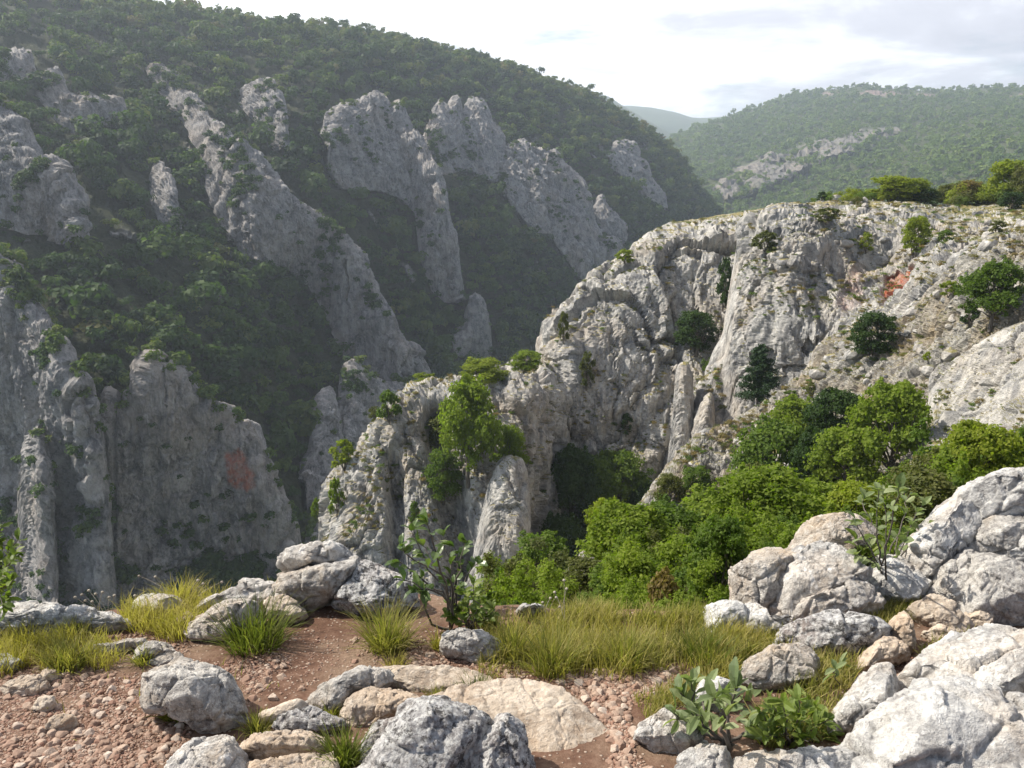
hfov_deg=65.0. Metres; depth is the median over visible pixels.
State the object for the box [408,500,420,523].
bush
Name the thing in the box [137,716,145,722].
loose stone
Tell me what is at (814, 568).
boulder
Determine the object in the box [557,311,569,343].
bush
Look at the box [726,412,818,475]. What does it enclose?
tree
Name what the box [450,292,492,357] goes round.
rock buttress
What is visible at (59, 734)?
loose stone
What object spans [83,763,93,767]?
loose stone
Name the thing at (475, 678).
grass tuft
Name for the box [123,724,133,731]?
loose stone
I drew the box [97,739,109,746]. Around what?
loose stone
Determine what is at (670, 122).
horizon hill
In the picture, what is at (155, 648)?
boulder
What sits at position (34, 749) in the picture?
loose stone
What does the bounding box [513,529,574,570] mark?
bush
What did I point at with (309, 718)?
boulder
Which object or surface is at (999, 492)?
boulder
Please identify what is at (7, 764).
loose stone
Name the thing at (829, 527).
boulder
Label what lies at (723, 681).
boulder
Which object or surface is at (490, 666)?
sparse grass
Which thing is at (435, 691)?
grass tuft
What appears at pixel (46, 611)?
boulder
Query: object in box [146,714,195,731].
grass tuft
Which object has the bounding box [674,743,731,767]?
boulder
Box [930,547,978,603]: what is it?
boulder
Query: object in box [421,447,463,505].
bush
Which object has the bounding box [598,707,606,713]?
loose stone
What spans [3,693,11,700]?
loose stone
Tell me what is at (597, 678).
loose stone
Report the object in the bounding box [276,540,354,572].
boulder
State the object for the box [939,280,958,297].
bush
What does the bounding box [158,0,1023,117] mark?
sky
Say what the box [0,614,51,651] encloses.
grass tuft
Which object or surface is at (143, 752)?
loose stone
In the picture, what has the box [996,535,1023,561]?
boulder
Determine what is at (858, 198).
shrubbery
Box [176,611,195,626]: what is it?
boulder
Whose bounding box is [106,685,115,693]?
loose stone
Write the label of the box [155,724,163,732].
loose stone
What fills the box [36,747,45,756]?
loose stone
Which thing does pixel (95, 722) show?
loose stone
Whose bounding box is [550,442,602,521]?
tree
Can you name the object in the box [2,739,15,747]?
loose stone
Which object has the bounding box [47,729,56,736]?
loose stone
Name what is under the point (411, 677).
boulder
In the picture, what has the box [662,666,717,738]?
broad leaved plant
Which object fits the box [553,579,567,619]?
dry seed stalks
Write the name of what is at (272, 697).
loose stone
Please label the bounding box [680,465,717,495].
bush
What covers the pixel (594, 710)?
loose stone
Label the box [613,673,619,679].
loose stone
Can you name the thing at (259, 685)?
loose stone
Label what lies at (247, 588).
boulder
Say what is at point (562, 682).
loose stone
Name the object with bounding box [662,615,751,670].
grass tuft
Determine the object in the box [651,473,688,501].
bush
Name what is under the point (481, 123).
rock buttress
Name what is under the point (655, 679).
loose stone
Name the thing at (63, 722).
boulder
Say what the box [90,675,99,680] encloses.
loose stone
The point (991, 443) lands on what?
tree
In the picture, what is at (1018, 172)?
tree
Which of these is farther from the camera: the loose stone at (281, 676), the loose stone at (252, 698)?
the loose stone at (281, 676)
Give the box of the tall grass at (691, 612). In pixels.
[502,590,749,673]
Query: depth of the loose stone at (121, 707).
2.53 m
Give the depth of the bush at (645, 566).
10.42 m
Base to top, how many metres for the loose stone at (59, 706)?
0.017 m
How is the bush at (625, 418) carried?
on the limestone dome
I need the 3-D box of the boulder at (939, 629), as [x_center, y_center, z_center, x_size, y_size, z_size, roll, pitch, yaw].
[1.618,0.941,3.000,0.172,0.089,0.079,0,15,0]
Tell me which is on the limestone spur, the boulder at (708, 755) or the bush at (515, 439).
the bush at (515, 439)
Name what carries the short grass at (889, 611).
on the ground at (594, 753)
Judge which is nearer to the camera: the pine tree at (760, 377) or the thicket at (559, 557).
the thicket at (559, 557)
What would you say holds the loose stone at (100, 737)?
on the ground at (594, 753)
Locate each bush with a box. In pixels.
[310,497,319,522]
[328,439,355,471]
[328,476,344,517]
[368,406,377,421]
[375,389,402,423]
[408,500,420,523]
[412,372,436,381]
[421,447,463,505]
[425,414,451,448]
[458,356,509,384]
[489,424,530,463]
[505,349,544,371]
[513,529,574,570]
[535,568,582,605]
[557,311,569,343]
[558,555,603,602]
[574,497,676,562]
[579,351,595,390]
[583,495,633,543]
[587,540,658,602]
[614,248,634,263]
[621,413,632,435]
[643,566,678,610]
[649,499,705,533]
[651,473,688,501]
[651,531,711,599]
[673,309,722,356]
[678,483,729,527]
[679,510,749,604]
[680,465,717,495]
[692,525,758,556]
[697,357,709,382]
[700,462,828,547]
[715,256,731,311]
[749,230,779,254]
[783,390,796,397]
[804,381,815,395]
[804,475,838,515]
[815,207,840,224]
[816,191,827,200]
[822,475,890,538]
[846,309,899,355]
[859,232,873,253]
[865,175,920,200]
[873,466,957,530]
[894,177,932,202]
[900,215,932,258]
[903,187,941,203]
[921,352,931,363]
[936,183,956,203]
[936,229,955,241]
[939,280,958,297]
[956,179,982,202]
[959,308,980,326]
[989,220,1006,232]
[995,191,1023,208]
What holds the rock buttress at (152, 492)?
on the canyon hillside
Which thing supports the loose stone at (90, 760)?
on the ground at (594, 753)
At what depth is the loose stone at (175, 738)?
2.35 m
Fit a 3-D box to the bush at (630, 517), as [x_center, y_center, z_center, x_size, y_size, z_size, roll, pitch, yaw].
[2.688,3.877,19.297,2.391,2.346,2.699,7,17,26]
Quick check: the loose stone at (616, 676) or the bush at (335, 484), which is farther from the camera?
the bush at (335, 484)
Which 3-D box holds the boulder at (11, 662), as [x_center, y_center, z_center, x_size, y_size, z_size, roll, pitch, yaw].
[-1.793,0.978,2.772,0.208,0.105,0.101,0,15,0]
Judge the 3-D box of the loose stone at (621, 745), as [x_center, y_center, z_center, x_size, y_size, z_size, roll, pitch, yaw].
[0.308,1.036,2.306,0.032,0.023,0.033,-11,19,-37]
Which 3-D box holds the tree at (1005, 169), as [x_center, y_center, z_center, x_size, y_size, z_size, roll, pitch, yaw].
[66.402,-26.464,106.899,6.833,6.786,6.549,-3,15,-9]
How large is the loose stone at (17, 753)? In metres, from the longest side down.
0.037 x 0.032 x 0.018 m
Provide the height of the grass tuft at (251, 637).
0.227 m
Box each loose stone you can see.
[1,713,9,720]
[1,762,13,767]
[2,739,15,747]
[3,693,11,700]
[12,722,24,728]
[12,749,26,758]
[13,762,25,767]
[22,702,33,709]
[23,758,32,763]
[26,704,32,710]
[28,752,40,758]
[28,758,38,767]
[30,745,41,753]
[35,739,46,744]
[36,726,47,735]
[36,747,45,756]
[38,756,46,762]
[42,758,51,766]
[44,747,57,755]
[45,741,52,746]
[45,761,56,767]
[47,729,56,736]
[50,679,60,685]
[50,752,58,757]
[51,682,61,688]
[51,737,61,745]
[54,703,61,709]
[54,756,60,761]
[54,762,65,767]
[55,731,68,737]
[60,678,69,683]
[62,683,71,690]
[63,747,74,752]
[71,710,78,715]
[73,733,82,736]
[73,744,81,750]
[74,728,83,733]
[77,698,87,706]
[80,673,88,680]
[80,692,89,698]
[83,728,94,736]
[83,737,95,744]
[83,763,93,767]
[86,757,96,763]
[89,720,100,725]
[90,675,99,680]
[90,709,99,716]
[92,697,102,703]
[96,711,105,718]
[96,735,105,740]
[97,678,105,685]
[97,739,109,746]
[102,696,112,703]
[102,745,112,751]
[103,751,112,760]
[105,678,114,685]
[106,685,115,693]
[109,751,118,759]
[113,748,123,753]
[115,705,126,710]
[117,744,128,749]
[123,679,130,683]
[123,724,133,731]
[124,732,132,738]
[126,696,134,701]
[127,761,135,767]
[128,689,138,695]
[133,728,141,733]
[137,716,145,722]
[137,750,147,755]
[138,754,147,760]
[138,756,146,765]
[151,719,163,725]
[151,743,160,750]
[153,752,165,761]
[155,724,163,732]
[156,745,165,753]
[160,744,168,751]
[161,734,170,742]
[162,727,173,735]
[169,746,177,753]
[170,735,181,742]
[174,722,184,728]
[241,674,250,681]
[247,694,256,701]
[254,683,263,688]
[261,676,271,684]
[268,694,277,700]
[276,673,286,679]
[427,652,435,657]
[506,673,514,677]
[555,679,565,684]
[566,673,573,680]
[574,679,583,686]
[580,694,589,702]
[586,679,593,685]
[590,701,599,708]
[590,707,598,713]
[593,675,601,681]
[596,688,602,694]
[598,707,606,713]
[601,714,609,718]
[605,736,614,743]
[606,689,615,694]
[607,701,616,708]
[609,729,618,735]
[610,744,618,752]
[611,710,619,715]
[612,735,620,741]
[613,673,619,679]
[613,716,621,722]
[614,697,621,703]
[615,707,623,715]
[615,761,621,767]
[617,741,625,750]
[619,760,628,765]
[621,696,626,702]
[621,703,628,709]
[622,747,631,754]
[628,726,636,733]
[630,739,639,745]
[632,683,639,688]
[651,678,660,685]
[662,672,671,676]
[670,669,677,674]
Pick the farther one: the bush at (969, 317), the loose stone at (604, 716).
the bush at (969, 317)
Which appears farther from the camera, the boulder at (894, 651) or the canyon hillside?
the canyon hillside
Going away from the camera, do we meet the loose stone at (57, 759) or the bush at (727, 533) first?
the loose stone at (57, 759)
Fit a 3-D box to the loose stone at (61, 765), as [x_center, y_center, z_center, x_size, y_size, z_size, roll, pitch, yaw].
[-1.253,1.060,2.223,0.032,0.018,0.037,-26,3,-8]
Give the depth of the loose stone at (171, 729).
2.40 m
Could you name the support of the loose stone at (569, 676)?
on the ground at (594, 753)
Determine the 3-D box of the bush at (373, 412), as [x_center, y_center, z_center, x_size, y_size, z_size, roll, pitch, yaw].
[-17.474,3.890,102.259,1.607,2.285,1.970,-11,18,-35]
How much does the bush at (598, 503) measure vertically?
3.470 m
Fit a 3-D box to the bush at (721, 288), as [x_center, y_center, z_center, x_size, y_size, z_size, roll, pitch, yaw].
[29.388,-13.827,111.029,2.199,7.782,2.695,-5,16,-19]
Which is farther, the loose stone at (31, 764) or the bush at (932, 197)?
the bush at (932, 197)
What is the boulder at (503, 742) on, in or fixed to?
on the ground at (594, 753)
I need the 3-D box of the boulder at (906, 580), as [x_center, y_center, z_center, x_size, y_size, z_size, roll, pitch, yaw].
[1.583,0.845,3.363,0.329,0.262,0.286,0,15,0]
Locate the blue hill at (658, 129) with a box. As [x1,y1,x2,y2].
[590,91,672,137]
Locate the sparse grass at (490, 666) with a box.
[18,651,552,755]
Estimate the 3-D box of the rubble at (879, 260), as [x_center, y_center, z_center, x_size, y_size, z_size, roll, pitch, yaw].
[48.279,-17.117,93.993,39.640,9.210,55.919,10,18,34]
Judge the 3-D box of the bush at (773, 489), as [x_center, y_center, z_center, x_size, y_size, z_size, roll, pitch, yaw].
[6.656,3.500,21.233,3.077,2.584,3.376,-3,15,-12]
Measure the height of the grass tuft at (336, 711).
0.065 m
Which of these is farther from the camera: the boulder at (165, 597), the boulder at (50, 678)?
the boulder at (165, 597)
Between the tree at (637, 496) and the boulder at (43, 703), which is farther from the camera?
the tree at (637, 496)
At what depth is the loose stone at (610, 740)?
2.33 m
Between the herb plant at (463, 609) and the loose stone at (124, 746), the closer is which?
the loose stone at (124, 746)
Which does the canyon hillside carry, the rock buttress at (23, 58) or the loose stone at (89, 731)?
the rock buttress at (23, 58)
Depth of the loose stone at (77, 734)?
2.38 m
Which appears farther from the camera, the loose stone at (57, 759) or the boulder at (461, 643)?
the boulder at (461, 643)
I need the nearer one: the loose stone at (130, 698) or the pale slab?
the loose stone at (130, 698)
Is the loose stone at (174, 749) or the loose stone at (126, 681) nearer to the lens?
the loose stone at (174, 749)
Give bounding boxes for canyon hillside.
[0,0,699,542]
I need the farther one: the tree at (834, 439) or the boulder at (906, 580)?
the tree at (834, 439)
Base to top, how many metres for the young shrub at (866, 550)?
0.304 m
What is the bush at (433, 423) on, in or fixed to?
on the limestone spur
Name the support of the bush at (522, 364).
on the limestone spur
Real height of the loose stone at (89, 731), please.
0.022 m
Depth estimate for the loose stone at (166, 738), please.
2.35 m
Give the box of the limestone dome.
[474,208,761,549]
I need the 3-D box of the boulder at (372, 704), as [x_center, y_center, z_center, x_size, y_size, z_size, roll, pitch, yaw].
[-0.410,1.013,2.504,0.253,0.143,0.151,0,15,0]
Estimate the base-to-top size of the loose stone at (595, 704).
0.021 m
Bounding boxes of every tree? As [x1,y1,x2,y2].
[435,373,507,488]
[539,511,585,564]
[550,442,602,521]
[572,454,622,504]
[576,505,593,539]
[589,448,655,506]
[625,480,650,505]
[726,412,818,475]
[732,343,781,404]
[767,394,815,430]
[784,424,844,492]
[798,385,870,429]
[802,418,887,491]
[843,376,934,474]
[901,446,965,494]
[921,416,1023,479]
[952,258,1023,331]
[982,158,1023,203]
[1007,164,1023,199]
[1009,425,1023,456]
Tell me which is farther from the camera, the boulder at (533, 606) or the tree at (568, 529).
the tree at (568, 529)
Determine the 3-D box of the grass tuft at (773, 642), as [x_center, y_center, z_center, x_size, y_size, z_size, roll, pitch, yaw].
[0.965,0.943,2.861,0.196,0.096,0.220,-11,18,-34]
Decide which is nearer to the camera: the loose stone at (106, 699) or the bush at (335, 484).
the loose stone at (106, 699)
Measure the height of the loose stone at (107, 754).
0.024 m
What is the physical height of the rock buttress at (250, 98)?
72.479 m
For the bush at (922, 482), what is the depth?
16.84 m
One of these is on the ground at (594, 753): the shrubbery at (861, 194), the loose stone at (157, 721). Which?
the loose stone at (157, 721)
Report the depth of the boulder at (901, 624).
2.88 m
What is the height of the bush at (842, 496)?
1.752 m
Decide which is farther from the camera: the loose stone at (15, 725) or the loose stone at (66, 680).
the loose stone at (66, 680)
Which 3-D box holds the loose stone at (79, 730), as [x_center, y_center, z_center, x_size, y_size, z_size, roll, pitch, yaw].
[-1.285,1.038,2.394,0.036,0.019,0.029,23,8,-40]
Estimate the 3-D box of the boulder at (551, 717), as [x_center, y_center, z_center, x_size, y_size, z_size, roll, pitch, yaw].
[0.005,1.049,2.417,0.566,0.166,0.395,12,19,37]
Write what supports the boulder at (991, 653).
on the ground at (594, 753)
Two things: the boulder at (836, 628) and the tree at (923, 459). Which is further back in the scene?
the tree at (923, 459)
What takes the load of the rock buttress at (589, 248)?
on the canyon hillside
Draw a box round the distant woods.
[663,82,1023,213]
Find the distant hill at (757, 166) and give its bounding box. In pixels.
[674,87,1023,213]
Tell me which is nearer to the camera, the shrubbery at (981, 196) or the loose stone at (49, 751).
the loose stone at (49, 751)
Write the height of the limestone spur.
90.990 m
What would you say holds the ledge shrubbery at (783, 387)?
on the limestone buttress at (790, 338)
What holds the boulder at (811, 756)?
on the ground at (594, 753)
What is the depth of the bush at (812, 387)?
73.16 m
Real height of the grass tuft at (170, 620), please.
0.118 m
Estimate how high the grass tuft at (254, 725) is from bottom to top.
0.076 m
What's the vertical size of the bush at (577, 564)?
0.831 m
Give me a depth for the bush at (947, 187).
113.40 m
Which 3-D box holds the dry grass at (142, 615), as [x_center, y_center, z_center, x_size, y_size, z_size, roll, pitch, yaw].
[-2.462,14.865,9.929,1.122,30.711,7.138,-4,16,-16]
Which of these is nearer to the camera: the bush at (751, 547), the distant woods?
the bush at (751, 547)
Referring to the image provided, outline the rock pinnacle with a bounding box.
[461,455,530,602]
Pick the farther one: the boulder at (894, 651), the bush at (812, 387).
the bush at (812, 387)
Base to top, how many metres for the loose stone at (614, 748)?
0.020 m
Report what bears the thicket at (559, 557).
on the gully slope
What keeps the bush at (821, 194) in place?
on the limestone buttress at (790, 338)
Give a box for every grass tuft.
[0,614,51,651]
[27,625,104,682]
[48,613,98,642]
[112,639,165,672]
[135,570,215,603]
[135,603,197,641]
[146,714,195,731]
[183,582,316,663]
[229,704,275,736]
[299,716,379,767]
[314,699,343,717]
[331,591,440,661]
[377,647,413,665]
[419,681,445,695]
[420,625,449,650]
[452,669,498,684]
[477,607,549,667]
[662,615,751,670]
[693,608,752,647]
[756,635,792,647]
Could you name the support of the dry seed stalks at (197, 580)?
on the ground at (594, 753)
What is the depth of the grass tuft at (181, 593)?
3.25 m
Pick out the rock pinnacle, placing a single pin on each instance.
(505, 519)
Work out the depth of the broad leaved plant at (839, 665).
2.57 m
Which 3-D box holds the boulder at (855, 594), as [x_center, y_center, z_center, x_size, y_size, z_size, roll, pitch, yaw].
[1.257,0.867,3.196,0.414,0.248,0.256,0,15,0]
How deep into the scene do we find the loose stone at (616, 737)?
2.34 m
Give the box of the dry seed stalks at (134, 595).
[133,575,166,596]
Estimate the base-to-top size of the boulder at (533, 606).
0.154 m
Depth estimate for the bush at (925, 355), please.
61.52 m
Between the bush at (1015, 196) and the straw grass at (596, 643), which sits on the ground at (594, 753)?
the straw grass at (596, 643)
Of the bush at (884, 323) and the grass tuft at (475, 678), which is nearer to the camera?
the grass tuft at (475, 678)
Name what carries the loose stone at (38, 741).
on the ground at (594, 753)
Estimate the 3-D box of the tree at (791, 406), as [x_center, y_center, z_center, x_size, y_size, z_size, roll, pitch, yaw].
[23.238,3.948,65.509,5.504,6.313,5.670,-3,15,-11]
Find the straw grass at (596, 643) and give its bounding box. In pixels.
[456,594,775,680]
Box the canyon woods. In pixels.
[0,0,723,528]
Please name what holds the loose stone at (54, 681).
on the ground at (594, 753)
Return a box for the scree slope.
[636,233,1023,505]
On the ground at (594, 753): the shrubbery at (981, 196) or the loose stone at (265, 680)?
the loose stone at (265, 680)
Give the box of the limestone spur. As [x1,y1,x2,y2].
[318,366,572,600]
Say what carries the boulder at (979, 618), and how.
on the ground at (594, 753)
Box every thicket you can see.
[474,444,994,610]
[477,459,891,607]
[493,414,965,608]
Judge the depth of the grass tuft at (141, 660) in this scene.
2.78 m
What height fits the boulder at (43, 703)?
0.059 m
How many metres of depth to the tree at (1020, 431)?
22.64 m
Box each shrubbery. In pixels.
[0,46,655,610]
[321,199,1023,541]
[809,181,1021,204]
[831,179,1006,203]
[849,181,992,204]
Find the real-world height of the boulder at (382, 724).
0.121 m
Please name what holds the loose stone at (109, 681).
on the ground at (594, 753)
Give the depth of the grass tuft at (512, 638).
2.81 m
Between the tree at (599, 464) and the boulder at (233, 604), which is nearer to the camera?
the boulder at (233, 604)
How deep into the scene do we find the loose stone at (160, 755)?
2.26 m
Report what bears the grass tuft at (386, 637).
on the ground at (594, 753)
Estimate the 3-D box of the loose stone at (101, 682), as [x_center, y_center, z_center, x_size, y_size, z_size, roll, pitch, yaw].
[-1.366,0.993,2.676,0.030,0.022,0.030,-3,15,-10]
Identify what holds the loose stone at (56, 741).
on the ground at (594, 753)
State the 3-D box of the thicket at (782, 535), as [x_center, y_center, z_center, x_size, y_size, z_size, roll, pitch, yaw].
[6.822,3.684,21.161,16.054,12.753,31.624,12,19,37]
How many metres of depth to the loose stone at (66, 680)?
2.67 m
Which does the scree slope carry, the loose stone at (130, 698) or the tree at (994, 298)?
the tree at (994, 298)
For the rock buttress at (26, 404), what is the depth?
189.86 m
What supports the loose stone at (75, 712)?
on the ground at (594, 753)
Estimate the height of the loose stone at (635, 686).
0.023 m
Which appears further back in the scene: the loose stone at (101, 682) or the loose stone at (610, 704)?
the loose stone at (101, 682)
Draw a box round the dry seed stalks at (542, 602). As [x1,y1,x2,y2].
[541,596,560,623]
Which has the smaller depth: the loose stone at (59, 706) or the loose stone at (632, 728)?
the loose stone at (632, 728)
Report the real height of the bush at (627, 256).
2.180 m
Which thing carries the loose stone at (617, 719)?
on the ground at (594, 753)
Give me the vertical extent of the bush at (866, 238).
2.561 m
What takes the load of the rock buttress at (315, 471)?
on the canyon hillside
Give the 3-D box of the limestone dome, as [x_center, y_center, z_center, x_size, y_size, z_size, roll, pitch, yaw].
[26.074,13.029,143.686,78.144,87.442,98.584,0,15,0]
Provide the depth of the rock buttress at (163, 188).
307.92 m
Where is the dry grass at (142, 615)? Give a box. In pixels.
[0,577,229,676]
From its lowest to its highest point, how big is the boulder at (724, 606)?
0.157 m
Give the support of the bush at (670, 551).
on the gully slope
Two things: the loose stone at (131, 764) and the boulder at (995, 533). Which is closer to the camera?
the loose stone at (131, 764)
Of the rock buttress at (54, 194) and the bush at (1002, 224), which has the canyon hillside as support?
the rock buttress at (54, 194)
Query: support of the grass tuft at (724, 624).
on the ground at (594, 753)
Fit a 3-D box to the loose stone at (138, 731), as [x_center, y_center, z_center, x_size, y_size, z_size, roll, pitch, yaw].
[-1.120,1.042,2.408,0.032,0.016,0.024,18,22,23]
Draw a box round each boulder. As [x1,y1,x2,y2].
[0,600,134,638]
[0,653,24,672]
[0,674,50,696]
[31,695,57,711]
[41,669,58,682]
[45,713,78,730]
[86,638,145,654]
[132,640,175,660]
[133,593,183,615]
[139,656,249,733]
[147,651,183,665]
[164,734,250,767]
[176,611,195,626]
[183,598,265,640]
[194,578,303,612]
[239,729,326,760]
[246,751,339,767]
[258,698,309,724]
[263,594,308,623]
[271,555,361,611]
[272,705,345,733]
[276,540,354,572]
[306,665,394,711]
[331,559,419,617]
[339,686,418,726]
[356,695,492,767]
[358,717,393,763]
[380,664,492,692]
[433,678,606,752]
[439,627,506,662]
[470,712,535,767]
[516,603,547,617]
[633,708,707,753]
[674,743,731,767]
[695,676,740,711]
[703,599,747,633]
[728,547,795,607]
[730,745,859,767]
[740,642,820,690]
[742,602,791,633]
[767,540,872,615]
[772,609,892,653]
[787,512,878,555]
[789,576,885,621]
[827,662,899,733]
[838,673,1023,767]
[854,636,910,671]
[868,554,932,605]
[888,611,916,653]
[895,497,983,578]
[897,623,1023,695]
[905,593,974,631]
[920,623,962,641]
[922,584,935,597]
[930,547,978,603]
[947,467,1023,518]
[957,552,1023,625]
[964,610,993,626]
[967,514,1023,553]
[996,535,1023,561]
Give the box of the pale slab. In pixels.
[909,321,1023,467]
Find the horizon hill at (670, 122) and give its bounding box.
[624,106,720,133]
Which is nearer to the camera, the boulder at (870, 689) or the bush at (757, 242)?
the boulder at (870, 689)
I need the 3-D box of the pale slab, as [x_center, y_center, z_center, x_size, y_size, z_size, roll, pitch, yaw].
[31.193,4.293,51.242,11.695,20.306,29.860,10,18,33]
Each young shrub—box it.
[0,510,26,621]
[385,507,487,630]
[844,472,933,579]
[845,528,889,566]
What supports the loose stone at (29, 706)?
on the ground at (594, 753)
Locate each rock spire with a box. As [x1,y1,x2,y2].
[667,361,694,462]
[691,392,714,436]
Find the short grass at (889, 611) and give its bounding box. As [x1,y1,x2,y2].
[630,596,975,750]
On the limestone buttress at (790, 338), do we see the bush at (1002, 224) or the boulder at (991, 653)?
the bush at (1002, 224)
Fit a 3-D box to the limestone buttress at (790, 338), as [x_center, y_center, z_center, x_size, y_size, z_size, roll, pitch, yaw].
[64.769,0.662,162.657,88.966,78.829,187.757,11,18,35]
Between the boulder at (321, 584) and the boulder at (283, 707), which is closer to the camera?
the boulder at (283, 707)
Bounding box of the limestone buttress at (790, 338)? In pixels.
[694,200,1023,425]
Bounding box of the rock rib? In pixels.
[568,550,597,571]
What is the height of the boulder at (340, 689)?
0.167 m
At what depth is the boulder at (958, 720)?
2.07 m
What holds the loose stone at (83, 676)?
on the ground at (594, 753)
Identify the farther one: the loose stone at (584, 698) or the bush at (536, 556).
the bush at (536, 556)
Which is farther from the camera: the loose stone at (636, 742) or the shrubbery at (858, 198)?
the shrubbery at (858, 198)
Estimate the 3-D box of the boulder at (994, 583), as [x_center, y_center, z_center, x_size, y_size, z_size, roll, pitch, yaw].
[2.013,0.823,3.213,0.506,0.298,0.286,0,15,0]
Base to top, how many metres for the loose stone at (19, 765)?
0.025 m
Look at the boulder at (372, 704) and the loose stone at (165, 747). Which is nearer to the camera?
the loose stone at (165, 747)
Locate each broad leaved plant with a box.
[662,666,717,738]
[682,657,768,751]
[822,652,854,686]
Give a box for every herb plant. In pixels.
[440,574,499,630]
[745,683,844,748]
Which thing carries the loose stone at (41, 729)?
on the ground at (594, 753)
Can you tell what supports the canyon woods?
on the canyon hillside
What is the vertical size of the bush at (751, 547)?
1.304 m
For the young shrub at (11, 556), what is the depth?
2.86 m
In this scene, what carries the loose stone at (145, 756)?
on the ground at (594, 753)
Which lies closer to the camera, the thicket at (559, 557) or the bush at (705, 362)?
the thicket at (559, 557)
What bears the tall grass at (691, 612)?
on the ground at (594, 753)
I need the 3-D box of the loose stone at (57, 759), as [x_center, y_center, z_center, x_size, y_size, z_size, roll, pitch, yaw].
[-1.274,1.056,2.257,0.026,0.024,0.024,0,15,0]
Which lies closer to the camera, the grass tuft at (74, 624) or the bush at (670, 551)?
the grass tuft at (74, 624)
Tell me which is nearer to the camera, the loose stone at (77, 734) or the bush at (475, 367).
the loose stone at (77, 734)
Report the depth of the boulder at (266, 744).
2.25 m
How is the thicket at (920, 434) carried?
on the gully slope
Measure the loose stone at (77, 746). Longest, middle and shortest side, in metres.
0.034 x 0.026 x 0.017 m
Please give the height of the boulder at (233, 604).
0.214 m
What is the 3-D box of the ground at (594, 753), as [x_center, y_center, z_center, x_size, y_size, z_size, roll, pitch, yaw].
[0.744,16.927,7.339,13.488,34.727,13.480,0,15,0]
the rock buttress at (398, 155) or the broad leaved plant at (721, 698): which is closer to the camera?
the broad leaved plant at (721, 698)
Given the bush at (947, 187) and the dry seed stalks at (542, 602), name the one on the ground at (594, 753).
the dry seed stalks at (542, 602)
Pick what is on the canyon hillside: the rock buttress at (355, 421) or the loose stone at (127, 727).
the rock buttress at (355, 421)
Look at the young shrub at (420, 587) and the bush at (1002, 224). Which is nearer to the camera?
the young shrub at (420, 587)
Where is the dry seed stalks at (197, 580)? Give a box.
[190,579,222,594]
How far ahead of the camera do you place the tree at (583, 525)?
102.09 m
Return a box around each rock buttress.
[0,46,35,82]
[0,102,92,243]
[0,253,116,609]
[15,425,58,602]
[36,66,126,133]
[100,349,301,608]
[145,63,430,380]
[149,160,181,233]
[238,77,289,150]
[298,386,343,510]
[304,522,318,543]
[319,90,465,303]
[338,358,405,454]
[423,95,505,181]
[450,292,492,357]
[499,138,622,278]
[593,194,627,244]
[606,139,667,207]
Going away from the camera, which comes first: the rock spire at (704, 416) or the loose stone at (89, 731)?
the loose stone at (89, 731)
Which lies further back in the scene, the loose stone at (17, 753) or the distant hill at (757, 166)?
the distant hill at (757, 166)
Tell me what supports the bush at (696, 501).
on the gully slope
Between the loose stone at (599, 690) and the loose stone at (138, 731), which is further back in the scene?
the loose stone at (599, 690)
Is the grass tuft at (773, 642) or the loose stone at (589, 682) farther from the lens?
the grass tuft at (773, 642)
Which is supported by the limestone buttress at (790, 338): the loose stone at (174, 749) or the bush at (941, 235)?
the bush at (941, 235)
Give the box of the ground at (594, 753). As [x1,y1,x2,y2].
[0,593,1023,767]
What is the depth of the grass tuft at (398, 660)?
2.80 m
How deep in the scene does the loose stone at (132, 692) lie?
2.61 m
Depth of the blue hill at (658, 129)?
2396.48 m
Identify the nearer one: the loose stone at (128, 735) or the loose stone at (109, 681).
the loose stone at (128, 735)
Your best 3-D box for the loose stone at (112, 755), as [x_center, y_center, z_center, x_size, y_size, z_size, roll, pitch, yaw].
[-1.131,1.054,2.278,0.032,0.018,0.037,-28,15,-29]
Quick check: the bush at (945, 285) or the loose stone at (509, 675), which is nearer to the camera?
the loose stone at (509, 675)
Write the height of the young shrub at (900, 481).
0.728 m
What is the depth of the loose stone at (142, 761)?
2.24 m
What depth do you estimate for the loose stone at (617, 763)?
2.21 m
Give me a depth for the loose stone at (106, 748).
2.30 m
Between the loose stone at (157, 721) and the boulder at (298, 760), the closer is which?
the boulder at (298, 760)
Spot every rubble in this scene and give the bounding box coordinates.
[688,233,1023,467]
[739,194,1023,281]
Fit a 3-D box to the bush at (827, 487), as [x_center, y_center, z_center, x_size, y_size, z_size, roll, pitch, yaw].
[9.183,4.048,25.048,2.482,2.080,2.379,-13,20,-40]
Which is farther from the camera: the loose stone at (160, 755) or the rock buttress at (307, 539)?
the rock buttress at (307, 539)
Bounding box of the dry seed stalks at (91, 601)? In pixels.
[73,589,115,615]
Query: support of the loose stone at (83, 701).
on the ground at (594, 753)
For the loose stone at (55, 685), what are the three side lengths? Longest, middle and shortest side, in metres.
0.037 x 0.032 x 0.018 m
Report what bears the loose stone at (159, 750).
on the ground at (594, 753)
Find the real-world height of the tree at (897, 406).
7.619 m
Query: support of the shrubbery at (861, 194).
on the limestone buttress at (790, 338)

